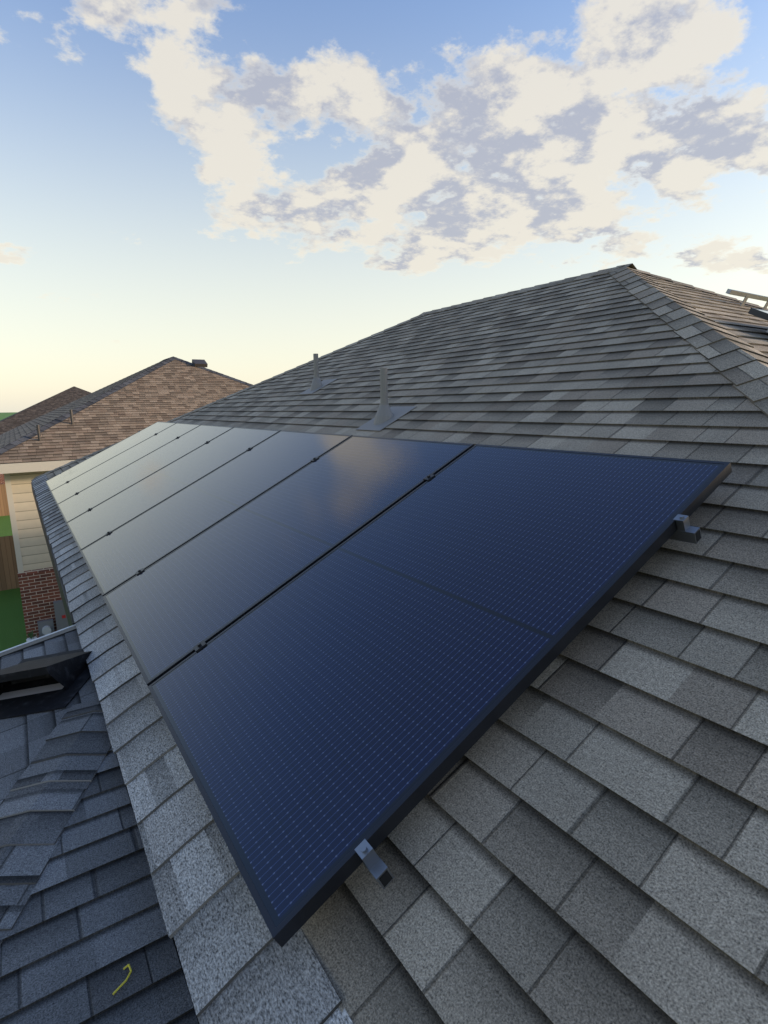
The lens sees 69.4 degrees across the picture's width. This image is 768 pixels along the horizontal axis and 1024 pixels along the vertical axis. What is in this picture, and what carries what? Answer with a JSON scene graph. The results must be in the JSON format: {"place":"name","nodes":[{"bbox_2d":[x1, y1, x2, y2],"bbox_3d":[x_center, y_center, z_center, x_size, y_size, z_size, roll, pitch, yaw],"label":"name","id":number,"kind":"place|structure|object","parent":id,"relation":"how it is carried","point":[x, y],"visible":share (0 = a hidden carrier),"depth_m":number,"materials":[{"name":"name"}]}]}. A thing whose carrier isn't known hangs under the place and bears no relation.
{"place":"outdoors","nodes":[
{"label":"outdoors","id":0,"kind":"place"},
{"bbox_2d":[0,412,26,651],"bbox_3d":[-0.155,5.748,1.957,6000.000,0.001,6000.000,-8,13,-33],"label":"ground","id":1,"kind":"structure","parent":0,"point":[12,629],"depth_m":16.69,"materials":[{"name":"green plant"}]},
{"bbox_2d":[0,484,19,590],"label":"wood fences","id":2,"kind":"object","parent":1,"relation":"on","point":[8,572],"depth_m":18.94,"materials":[{"name":"brown wood"}]},
{"bbox_2d":[0,459,76,637],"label":"neighbour house walls","id":3,"kind":"structure","parent":1,"relation":"on","point":[39,589],"depth_m":11.71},
{"bbox_2d":[37,600,68,636],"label":"utility boxes","id":4,"kind":"object","parent":3,"relation":"attached to","point":[45,627],"visible":0.56,"depth_m":12.05,"materials":[{"name":"grey metal"}]},
{"bbox_2d":[0,360,249,463],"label":"neighbour roof","id":5,"kind":"structure","parent":3,"relation":"on","point":[171,390],"depth_m":14.00,"materials":[{"name":"brown"}]},
{"bbox_2d":[36,359,207,440],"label":"roof vents","id":6,"kind":"object","parent":5,"relation":"on","point":[199,363],"visible":1,"depth_m":16.90,"materials":[{"name":"grey metal"}]},
{"bbox_2d":[0,356,252,454],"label":"hip caps","id":7,"kind":"object","parent":5,"relation":"on","point":[17,442],"visible":0.72,"depth_m":13.85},
{"bbox_2d":[26,630,36,641],"bbox_3d":[-7.423,3.217,11.793,0.360,1.470,0.360,-8,13,-33],"label":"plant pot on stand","id":8,"kind":"object","parent":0,"point":[31,636],"visible":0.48,"depth_m":11.66,"materials":[{"name":"white"}]},
{"bbox_2d":[0,624,76,657],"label":"gutter","id":9,"kind":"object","parent":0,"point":[37,641],"depth_m":2.96,"materials":[{"name":"grey metal"}]},
{"bbox_2d":[0,630,198,1023],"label":"roof","id":10,"kind":"structure","parent":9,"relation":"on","point":[89,926],"depth_m":1.40,"materials":[{"name":"grey"}]},
{"bbox_2d":[0,649,91,718],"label":"roof vent","id":11,"kind":"object","parent":10,"relation":"on","point":[44,683],"visible":0.84,"depth_m":2.41,"materials":[{"name":"black plastic"}]},
{"bbox_2d":[0,699,110,944],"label":"roof valley shingles","id":12,"kind":"object","parent":10,"relation":"on","point":[40,802],"visible":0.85,"depth_m":1.76,"materials":[{"name":"grey"}]},
{"bbox_2d":[112,964,131,994],"bbox_3d":[-0.597,1.071,1.271,0.023,0.009,0.065,-1,11,0],"label":"wire scrap","id":13,"kind":"object","parent":10,"relation":"on","point":[124,982],"visible":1,"depth_m":1.27,"materials":[{"name":"yellow"}]},
{"bbox_2d":[0,386,90,483],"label":"house","id":14,"kind":"structure","parent":0,"point":[45,406],"depth_m":38.34,"materials":[{"name":"brick"}]},
{"bbox_2d":[31,461,198,1022],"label":"flashing","id":15,"kind":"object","parent":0,"point":[63,594],"depth_m":4.01,"materials":[{"name":"grey metal"}]},
{"bbox_2d":[31,474,352,1023],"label":"shingles","id":16,"kind":"object","parent":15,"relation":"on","point":[240,964],"visible":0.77,"depth_m":1.36,"materials":[{"name":"grey"}]},
{"bbox_2d":[299,354,336,394],"bbox_3d":[-0.734,-1.522,6.122,0.324,0.434,0.320,-8,13,-33],"label":"plumbing vent","id":17,"kind":"object","parent":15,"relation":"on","point":[317,384],"visible":0.96,"depth_m":6.08,"materials":[{"name":"grey metal"}]},
{"bbox_2d":[356,368,416,430],"bbox_3d":[0.012,-0.814,3.997,0.324,0.434,0.320,-8,13,-33],"label":"plumbing vent","id":18,"kind":"object","parent":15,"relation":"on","point":[386,415],"visible":0.95,"depth_m":3.96,"materials":[{"name":"grey metal"}]},
{"bbox_2d":[33,263,767,479],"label":"hip ridge caps","id":19,"kind":"object","parent":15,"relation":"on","point":[739,364],"visible":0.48,"depth_m":3.29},
{"bbox_2d":[138,431,701,889],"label":"mounting brackets","id":20,"kind":"object","parent":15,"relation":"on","point":[380,871],"visible":0.23,"depth_m":1.10,"materials":[{"name":"silver metal"}]},
{"bbox_2d":[45,422,731,946],"bbox_3d":[-1.790,-0.272,4.672,1.556,0.802,8.058,-8,13,-33],"label":"solar array","id":21,"kind":"object","parent":20,"relation":"on","point":[383,630],"visible":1,"depth_m":1.81,"materials":[{"name":"blue glass"}]},
{"bbox_2d":[65,433,434,651],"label":"clamps","id":22,"kind":"object","parent":21,"relation":"on","point":[200,645],"visible":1,"depth_m":2.53,"materials":[{"name":"black metal"}]},
{"bbox_2d":[726,289,767,332],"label":"rails","id":23,"kind":"object","parent":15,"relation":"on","point":[746,295],"visible":0.96,"depth_m":4.65,"materials":[{"name":"silver metal"}]},
{"bbox_2d":[748,308,767,319],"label":"solar array","id":24,"kind":"object","parent":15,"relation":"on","point":[761,313],"visible":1,"depth_m":3.39,"materials":[{"name":"black glass"}]},
{"bbox_2d":[0,0,767,412],"label":"sky","id":25,"kind":"structure","parent":0,"point":[252,190],"materials":[{"name":"blue"}]},
{"bbox_2d":[46,274,767,1023],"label":"house roof","id":26,"kind":"structure","parent":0,"point":[578,834],"depth_m":1.21,"materials":[{"name":"grey"}]}
]}

